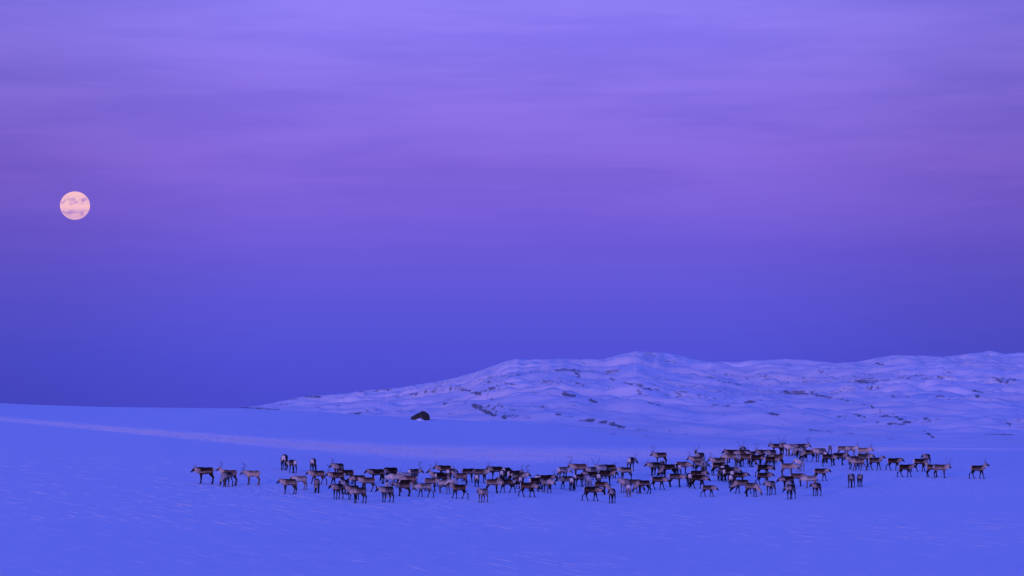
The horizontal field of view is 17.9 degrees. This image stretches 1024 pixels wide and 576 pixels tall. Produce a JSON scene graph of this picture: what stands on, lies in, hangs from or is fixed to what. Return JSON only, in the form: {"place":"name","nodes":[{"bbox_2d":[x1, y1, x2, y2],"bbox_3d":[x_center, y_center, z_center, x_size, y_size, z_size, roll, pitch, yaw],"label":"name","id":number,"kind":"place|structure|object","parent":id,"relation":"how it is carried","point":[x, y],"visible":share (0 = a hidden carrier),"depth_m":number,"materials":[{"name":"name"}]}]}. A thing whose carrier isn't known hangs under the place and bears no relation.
{"place":"outdoors","nodes":[
{"label":"outdoors","id":0,"kind":"place"},
{"bbox_2d":[60,191,89,219],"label":"moon","id":1,"kind":"object","parent":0,"point":[74,205],"visible":1,"depth_m":29629.06,"materials":[{"name":"pink"}]},
{"bbox_2d":[0,403,1023,575],"bbox_3d":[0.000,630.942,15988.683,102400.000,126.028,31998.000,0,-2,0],"label":"snow ground","id":2,"kind":"structure","parent":0,"point":[101,491],"depth_m":209.21,"materials":[{"name":"white snow"}]},
{"bbox_2d":[191,464,214,483],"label":"reindeer","id":3,"kind":"object","parent":2,"relation":"on","point":[201,471],"visible":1,"depth_m":218.53},
{"bbox_2d":[219,472,232,486],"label":"reindeer","id":4,"kind":"object","parent":2,"relation":"on","point":[226,476],"visible":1,"depth_m":216.88},
{"bbox_2d":[215,461,237,484],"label":"reindeer","id":5,"kind":"object","parent":2,"relation":"on","point":[234,473],"visible":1,"depth_m":218.31},
{"bbox_2d":[239,463,260,484],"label":"reindeer","id":6,"kind":"object","parent":2,"relation":"on","point":[249,473],"visible":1,"depth_m":219.54},
{"bbox_2d":[281,454,287,469],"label":"reindeer","id":7,"kind":"object","parent":2,"relation":"on","point":[284,457],"visible":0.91,"depth_m":235.96},
{"bbox_2d":[276,476,296,493],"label":"reindeer","id":8,"kind":"object","parent":2,"relation":"on","point":[286,482],"visible":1,"depth_m":213.52},
{"bbox_2d":[284,460,296,473],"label":"reindeer","id":9,"kind":"object","parent":2,"relation":"on","point":[291,462],"visible":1,"depth_m":233.38},
{"bbox_2d":[290,475,307,489],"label":"reindeer","id":10,"kind":"object","parent":2,"relation":"on","point":[303,479],"visible":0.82,"depth_m":217.57},
{"bbox_2d":[310,458,317,469],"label":"reindeer","id":11,"kind":"object","parent":2,"relation":"on","point":[313,462],"visible":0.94,"depth_m":235.78},
{"bbox_2d":[305,470,326,484],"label":"reindeer","id":12,"kind":"object","parent":2,"relation":"on","point":[315,473],"visible":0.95,"depth_m":223.81},
{"bbox_2d":[314,478,319,492],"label":"reindeer","id":13,"kind":"object","parent":2,"relation":"on","point":[316,482],"visible":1,"depth_m":215.56},
{"bbox_2d":[325,465,345,483],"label":"reindeer","id":14,"kind":"object","parent":2,"relation":"on","point":[334,475],"visible":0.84,"depth_m":222.79},
{"bbox_2d":[328,484,343,498],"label":"reindeer","id":15,"kind":"object","parent":2,"relation":"on","point":[337,487],"visible":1,"depth_m":211.16},
{"bbox_2d":[328,461,343,471],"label":"reindeer","id":16,"kind":"object","parent":2,"relation":"on","point":[338,467],"visible":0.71,"depth_m":231.61},
{"bbox_2d":[338,480,349,493],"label":"reindeer","id":17,"kind":"object","parent":2,"relation":"on","point":[344,482],"visible":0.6,"depth_m":216.10},
{"bbox_2d":[336,469,354,483],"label":"reindeer","id":18,"kind":"object","parent":2,"relation":"on","point":[349,472],"visible":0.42,"depth_m":225.79},
{"bbox_2d":[342,485,358,499],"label":"reindeer","id":19,"kind":"object","parent":2,"relation":"on","point":[347,487],"visible":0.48,"depth_m":211.62},
{"bbox_2d":[346,487,366,502],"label":"reindeer","id":20,"kind":"object","parent":2,"relation":"on","point":[355,491],"visible":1,"depth_m":208.74},
{"bbox_2d":[347,475,365,486],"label":"reindeer","id":21,"kind":"object","parent":2,"relation":"on","point":[353,478],"visible":0.61,"depth_m":221.81},
{"bbox_2d":[355,477,376,491],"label":"reindeer","id":22,"kind":"object","parent":2,"relation":"on","point":[365,480],"visible":0.91,"depth_m":219.54},
{"bbox_2d":[364,469,384,483],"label":"reindeer","id":23,"kind":"object","parent":2,"relation":"on","point":[373,472],"visible":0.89,"depth_m":228.04},
{"bbox_2d":[375,486,393,502],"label":"reindeer","id":24,"kind":"object","parent":2,"relation":"on","point":[384,490],"visible":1,"depth_m":210.99},
{"bbox_2d":[380,467,397,481],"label":"reindeer","id":25,"kind":"object","parent":2,"relation":"on","point":[392,470],"visible":0.8,"depth_m":230.22},
{"bbox_2d":[383,473,402,486],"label":"reindeer","id":26,"kind":"object","parent":2,"relation":"on","point":[392,477],"visible":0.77,"depth_m":225.24},
{"bbox_2d":[392,482,410,495],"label":"reindeer","id":27,"kind":"object","parent":2,"relation":"on","point":[400,485],"visible":1,"depth_m":217.28},
{"bbox_2d":[397,475,417,489],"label":"reindeer","id":28,"kind":"object","parent":2,"relation":"on","point":[412,478],"visible":0.66,"depth_m":224.28},
{"bbox_2d":[408,461,423,482],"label":"reindeer","id":29,"kind":"object","parent":2,"relation":"on","point":[415,472],"visible":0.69,"depth_m":231.15},
{"bbox_2d":[411,411,429,420],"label":"boulder","id":30,"kind":"object","parent":2,"relation":"on","point":[422,415],"visible":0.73,"depth_m":326.19,"materials":[{"name":"brown"}]},
{"bbox_2d":[412,483,433,496],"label":"reindeer","id":31,"kind":"object","parent":2,"relation":"on","point":[421,486],"visible":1,"depth_m":217.78},
{"bbox_2d":[423,478,439,491],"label":"reindeer","id":32,"kind":"object","parent":2,"relation":"on","point":[434,481],"visible":0.88,"depth_m":223.78},
{"bbox_2d":[426,467,444,486],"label":"reindeer","id":33,"kind":"object","parent":2,"relation":"on","point":[432,474],"visible":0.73,"depth_m":229.52},
{"bbox_2d":[433,465,451,471],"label":"reindeer","id":34,"kind":"object","parent":2,"relation":"on","point":[440,468],"visible":0.7,"depth_m":238.05},
{"bbox_2d":[435,473,450,486],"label":"reindeer","id":35,"kind":"object","parent":2,"relation":"on","point":[441,476],"visible":0.73,"depth_m":229.51},
{"bbox_2d":[438,479,454,493],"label":"reindeer","id":36,"kind":"object","parent":2,"relation":"on","point":[442,482],"visible":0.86,"depth_m":222.56},
{"bbox_2d":[446,479,468,498],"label":"reindeer","id":37,"kind":"object","parent":2,"relation":"on","point":[456,487],"visible":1,"depth_m":218.28},
{"bbox_2d":[449,467,467,485],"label":"reindeer","id":38,"kind":"object","parent":2,"relation":"on","point":[457,476],"visible":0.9,"depth_m":231.05},
{"bbox_2d":[461,468,474,481],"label":"reindeer","id":39,"kind":"object","parent":2,"relation":"on","point":[470,471],"visible":0.83,"depth_m":236.29},
{"bbox_2d":[476,487,487,502],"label":"reindeer","id":40,"kind":"object","parent":2,"relation":"on","point":[482,492],"visible":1,"depth_m":215.98},
{"bbox_2d":[474,469,492,482],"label":"reindeer","id":41,"kind":"object","parent":2,"relation":"on","point":[483,472],"visible":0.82,"depth_m":236.21},
{"bbox_2d":[486,462,502,478],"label":"reindeer","id":42,"kind":"object","parent":2,"relation":"on","point":[495,469],"visible":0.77,"depth_m":241.24},
{"bbox_2d":[485,479,504,492],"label":"reindeer","id":43,"kind":"object","parent":2,"relation":"on","point":[495,482],"visible":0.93,"depth_m":226.01},
{"bbox_2d":[496,477,515,492],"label":"reindeer","id":44,"kind":"object","parent":2,"relation":"on","point":[508,482],"visible":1,"depth_m":227.28},
{"bbox_2d":[507,465,523,484],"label":"reindeer","id":45,"kind":"object","parent":2,"relation":"on","point":[509,473],"visible":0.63,"depth_m":236.77},
{"bbox_2d":[513,476,521,488],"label":"reindeer","id":46,"kind":"object","parent":2,"relation":"on","point":[518,479],"visible":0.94,"depth_m":232.31},
{"bbox_2d":[511,465,531,483],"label":"reindeer","id":47,"kind":"object","parent":2,"relation":"on","point":[514,475],"visible":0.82,"depth_m":234.51},
{"bbox_2d":[518,482,540,496],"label":"reindeer","id":48,"kind":"object","parent":2,"relation":"on","point":[530,485],"visible":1,"depth_m":223.75},
{"bbox_2d":[529,477,541,491],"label":"reindeer","id":49,"kind":"object","parent":2,"relation":"on","point":[538,480],"visible":0.7,"depth_m":230.54},
{"bbox_2d":[539,470,557,488],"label":"reindeer","id":50,"kind":"object","parent":2,"relation":"on","point":[552,477],"visible":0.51,"depth_m":233.56},
{"bbox_2d":[542,478,555,492],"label":"reindeer","id":51,"kind":"object","parent":2,"relation":"on","point":[548,482],"visible":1,"depth_m":229.65},
{"bbox_2d":[557,467,572,477],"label":"reindeer","id":52,"kind":"object","parent":2,"relation":"on","point":[563,470],"visible":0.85,"depth_m":244.73},
{"bbox_2d":[555,476,575,488],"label":"reindeer","id":53,"kind":"object","parent":2,"relation":"on","point":[563,479],"visible":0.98,"depth_m":234.74},
{"bbox_2d":[569,477,574,490],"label":"reindeer","id":54,"kind":"object","parent":2,"relation":"on","point":[571,481],"visible":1,"depth_m":233.00},
{"bbox_2d":[567,456,587,473],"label":"reindeer","id":55,"kind":"object","parent":2,"relation":"on","point":[575,467],"visible":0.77,"depth_m":248.00},
{"bbox_2d":[574,474,586,486],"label":"reindeer","id":56,"kind":"object","parent":2,"relation":"on","point":[581,477],"visible":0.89,"depth_m":238.31},
{"bbox_2d":[581,471,598,481],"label":"reindeer","id":57,"kind":"object","parent":2,"relation":"on","point":[592,474],"visible":0.69,"depth_m":240.76},
{"bbox_2d":[582,486,604,500],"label":"reindeer","id":58,"kind":"object","parent":2,"relation":"on","point":[593,489],"visible":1,"depth_m":222.75},
{"bbox_2d":[591,458,605,478],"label":"reindeer","id":59,"kind":"object","parent":2,"relation":"on","point":[600,467],"visible":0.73,"depth_m":248.67},
{"bbox_2d":[594,482,610,494],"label":"reindeer","id":60,"kind":"object","parent":2,"relation":"on","point":[603,484],"visible":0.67,"depth_m":230.24},
{"bbox_2d":[599,464,615,477],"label":"reindeer","id":61,"kind":"object","parent":2,"relation":"on","point":[610,467],"visible":0.73,"depth_m":249.77},
{"bbox_2d":[598,464,618,484],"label":"reindeer","id":62,"kind":"object","parent":2,"relation":"on","point":[609,473],"visible":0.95,"depth_m":241.25},
{"bbox_2d":[608,488,615,502],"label":"reindeer","id":63,"kind":"object","parent":2,"relation":"on","point":[612,492],"visible":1,"depth_m":221.09},
{"bbox_2d":[617,473,629,492],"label":"reindeer","id":64,"kind":"object","parent":2,"relation":"on","point":[623,482],"visible":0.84,"depth_m":233.07},
{"bbox_2d":[615,467,632,478],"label":"reindeer","id":65,"kind":"object","parent":2,"relation":"on","point":[622,470],"visible":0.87,"depth_m":248.03},
{"bbox_2d":[626,484,631,496],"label":"reindeer","id":66,"kind":"object","parent":2,"relation":"on","point":[628,488],"visible":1,"depth_m":228.74},
{"bbox_2d":[627,455,638,470],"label":"reindeer","id":67,"kind":"object","parent":2,"relation":"on","point":[631,460],"visible":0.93,"depth_m":261.15},
{"bbox_2d":[632,480,650,493],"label":"reindeer","id":68,"kind":"object","parent":2,"relation":"on","point":[640,483],"visible":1,"depth_m":232.76},
{"bbox_2d":[644,461,661,475],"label":"reindeer","id":69,"kind":"object","parent":2,"relation":"on","point":[653,465],"visible":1,"depth_m":254.69},
{"bbox_2d":[650,446,667,463],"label":"reindeer","id":70,"kind":"object","parent":2,"relation":"on","point":[657,455],"visible":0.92,"depth_m":272.77},
{"bbox_2d":[650,476,669,489],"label":"reindeer","id":71,"kind":"object","parent":2,"relation":"on","point":[661,479],"visible":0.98,"depth_m":237.77},
{"bbox_2d":[657,464,675,476],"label":"reindeer","id":72,"kind":"object","parent":2,"relation":"on","point":[664,467],"visible":0.91,"depth_m":252.77},
{"bbox_2d":[668,474,687,486],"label":"reindeer","id":73,"kind":"object","parent":2,"relation":"on","point":[676,476],"visible":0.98,"depth_m":241.25},
{"bbox_2d":[675,462,693,473],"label":"reindeer","id":74,"kind":"object","parent":2,"relation":"on","point":[685,464],"visible":0.8,"depth_m":257.53},
{"bbox_2d":[686,452,703,468],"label":"reindeer","id":75,"kind":"object","parent":2,"relation":"on","point":[693,458],"visible":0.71,"depth_m":266.77},
{"bbox_2d":[689,475,710,488],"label":"reindeer","id":76,"kind":"object","parent":2,"relation":"on","point":[701,478],"visible":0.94,"depth_m":239.74},
{"bbox_2d":[690,470,709,483],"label":"reindeer","id":77,"kind":"object","parent":2,"relation":"on","point":[701,472],"visible":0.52,"depth_m":244.73},
{"bbox_2d":[694,460,709,470],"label":"reindeer","id":78,"kind":"object","parent":2,"relation":"on","point":[697,463],"visible":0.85,"depth_m":259.13},
{"bbox_2d":[701,485,718,496],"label":"reindeer","id":79,"kind":"object","parent":2,"relation":"on","point":[709,487],"visible":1,"depth_m":230.28},
{"bbox_2d":[707,453,726,470],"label":"reindeer","id":80,"kind":"object","parent":2,"relation":"on","point":[717,460],"visible":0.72,"depth_m":262.77},
{"bbox_2d":[711,462,725,475],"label":"reindeer","id":81,"kind":"object","parent":2,"relation":"on","point":[715,465],"visible":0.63,"depth_m":256.21},
{"bbox_2d":[720,454,736,465],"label":"reindeer","id":82,"kind":"object","parent":2,"relation":"on","point":[729,456],"visible":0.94,"depth_m":271.77},
{"bbox_2d":[722,469,735,481],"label":"reindeer","id":83,"kind":"object","parent":2,"relation":"on","point":[726,472],"visible":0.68,"depth_m":248.11},
{"bbox_2d":[728,474,734,487],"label":"reindeer","id":84,"kind":"object","parent":2,"relation":"on","point":[731,478],"visible":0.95,"depth_m":240.50},
{"bbox_2d":[730,480,750,493],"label":"reindeer","id":85,"kind":"object","parent":2,"relation":"on","point":[737,483],"visible":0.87,"depth_m":233.77},
{"bbox_2d":[733,472,749,480],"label":"reindeer","id":86,"kind":"object","parent":2,"relation":"on","point":[742,475],"visible":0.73,"depth_m":244.51},
{"bbox_2d":[740,454,757,466],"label":"reindeer","id":87,"kind":"object","parent":2,"relation":"on","point":[745,456],"visible":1,"depth_m":270.25},
{"bbox_2d":[745,483,761,496],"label":"reindeer","id":88,"kind":"object","parent":2,"relation":"on","point":[755,487],"visible":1,"depth_m":230.19},
{"bbox_2d":[750,455,765,466],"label":"reindeer","id":89,"kind":"object","parent":2,"relation":"on","point":[757,457],"visible":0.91,"depth_m":269.76},
{"bbox_2d":[755,464,774,476],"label":"reindeer","id":90,"kind":"object","parent":2,"relation":"on","point":[765,467],"visible":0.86,"depth_m":254.26},
{"bbox_2d":[755,472,774,484],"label":"reindeer","id":91,"kind":"object","parent":2,"relation":"on","point":[766,475],"visible":0.92,"depth_m":244.02},
{"bbox_2d":[763,481,775,494],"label":"reindeer","id":92,"kind":"object","parent":2,"relation":"on","point":[770,484],"visible":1,"depth_m":231.92},
{"bbox_2d":[763,450,776,463],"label":"reindeer","id":93,"kind":"object","parent":2,"relation":"on","point":[767,453],"visible":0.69,"depth_m":276.78},
{"bbox_2d":[764,456,781,468],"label":"reindeer","id":94,"kind":"object","parent":2,"relation":"on","point":[773,459],"visible":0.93,"depth_m":267.01},
{"bbox_2d":[776,476,794,488],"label":"reindeer","id":95,"kind":"object","parent":2,"relation":"on","point":[784,479],"visible":0.8,"depth_m":238.96},
{"bbox_2d":[782,484,795,498],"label":"reindeer","id":96,"kind":"object","parent":2,"relation":"on","point":[788,488],"visible":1,"depth_m":227.33},
{"bbox_2d":[781,440,797,455],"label":"reindeer","id":97,"kind":"object","parent":2,"relation":"on","point":[788,447],"visible":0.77,"depth_m":298.18},
{"bbox_2d":[780,463,799,475],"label":"reindeer","id":98,"kind":"object","parent":2,"relation":"on","point":[790,466],"visible":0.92,"depth_m":255.52},
{"bbox_2d":[789,473,806,485],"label":"reindeer","id":99,"kind":"object","parent":2,"relation":"on","point":[797,475],"visible":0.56,"depth_m":242.75},
{"bbox_2d":[792,459,804,471],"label":"reindeer","id":100,"kind":"object","parent":2,"relation":"on","point":[800,462],"visible":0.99,"depth_m":262.36},
{"bbox_2d":[799,450,815,461],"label":"reindeer","id":101,"kind":"object","parent":2,"relation":"on","point":[804,453],"visible":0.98,"depth_m":282.83},
{"bbox_2d":[799,475,817,487],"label":"reindeer","id":102,"kind":"object","parent":2,"relation":"on","point":[809,478],"visible":0.91,"depth_m":240.02},
{"bbox_2d":[809,483,821,495],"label":"reindeer","id":103,"kind":"object","parent":2,"relation":"on","point":[815,486],"visible":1,"depth_m":230.92},
{"bbox_2d":[810,448,825,461],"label":"reindeer","id":104,"kind":"object","parent":2,"relation":"on","point":[818,451],"visible":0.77,"depth_m":281.82},
{"bbox_2d":[813,468,830,480],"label":"reindeer","id":105,"kind":"object","parent":2,"relation":"on","point":[822,471],"visible":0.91,"depth_m":249.00},
{"bbox_2d":[821,454,839,465],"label":"reindeer","id":106,"kind":"object","parent":2,"relation":"on","point":[828,456],"visible":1,"depth_m":271.50},
{"bbox_2d":[832,453,849,464],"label":"reindeer","id":107,"kind":"object","parent":2,"relation":"on","point":[841,455],"visible":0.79,"depth_m":274.26},
{"bbox_2d":[837,446,851,452],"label":"reindeer","id":108,"kind":"object","parent":2,"relation":"on","point":[844,448],"visible":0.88,"depth_m":303.02},
{"bbox_2d":[847,474,854,487],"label":"reindeer","id":109,"kind":"object","parent":2,"relation":"on","point":[851,477],"visible":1,"depth_m":240.59},
{"bbox_2d":[843,456,859,468],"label":"reindeer","id":110,"kind":"object","parent":2,"relation":"on","point":[847,458],"visible":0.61,"depth_m":266.39},
{"bbox_2d":[848,458,866,470],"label":"reindeer","id":111,"kind":"object","parent":2,"relation":"on","point":[855,461],"visible":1,"depth_m":263.75},
{"bbox_2d":[857,444,873,453],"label":"reindeer","id":112,"kind":"object","parent":2,"relation":"on","point":[864,450],"visible":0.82,"depth_m":291.73},
{"bbox_2d":[856,453,875,466],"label":"reindeer","id":113,"kind":"object","parent":2,"relation":"on","point":[867,456],"visible":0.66,"depth_m":270.99},
{"bbox_2d":[867,455,885,469],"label":"reindeer","id":114,"kind":"object","parent":2,"relation":"on","point":[875,460],"visible":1,"depth_m":265.27},
{"bbox_2d":[885,458,904,469],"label":"reindeer","id":115,"kind":"object","parent":2,"relation":"on","point":[894,460],"visible":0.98,"depth_m":264.51},
{"bbox_2d":[897,464,916,476],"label":"reindeer","id":116,"kind":"object","parent":2,"relation":"on","point":[907,467],"visible":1,"depth_m":254.26},
{"bbox_2d":[911,458,930,471],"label":"reindeer","id":117,"kind":"object","parent":2,"relation":"on","point":[922,461],"visible":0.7,"depth_m":262.52},
{"bbox_2d":[926,464,938,476],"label":"reindeer","id":118,"kind":"object","parent":2,"relation":"on","point":[929,466],"visible":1,"depth_m":254.27},
{"bbox_2d":[933,458,951,477],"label":"reindeer","id":119,"kind":"object","parent":2,"relation":"on","point":[943,467],"visible":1,"depth_m":252.99},
{"bbox_2d":[969,458,989,478],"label":"reindeer","id":120,"kind":"object","parent":2,"relation":"on","point":[980,468],"visible":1,"depth_m":252.01},
{"bbox_2d":[0,0,1023,407],"label":"sky","id":121,"kind":"structure","parent":0,"point":[288,199],"materials":[{"name":"purple"}]},
{"bbox_2d":[241,351,1023,447],"bbox_3d":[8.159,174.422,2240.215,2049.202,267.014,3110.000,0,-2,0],"label":"snowy hills","id":122,"kind":"structure","parent":0,"point":[972,400],"depth_m":1394.23,"materials":[{"name":"white snow"}]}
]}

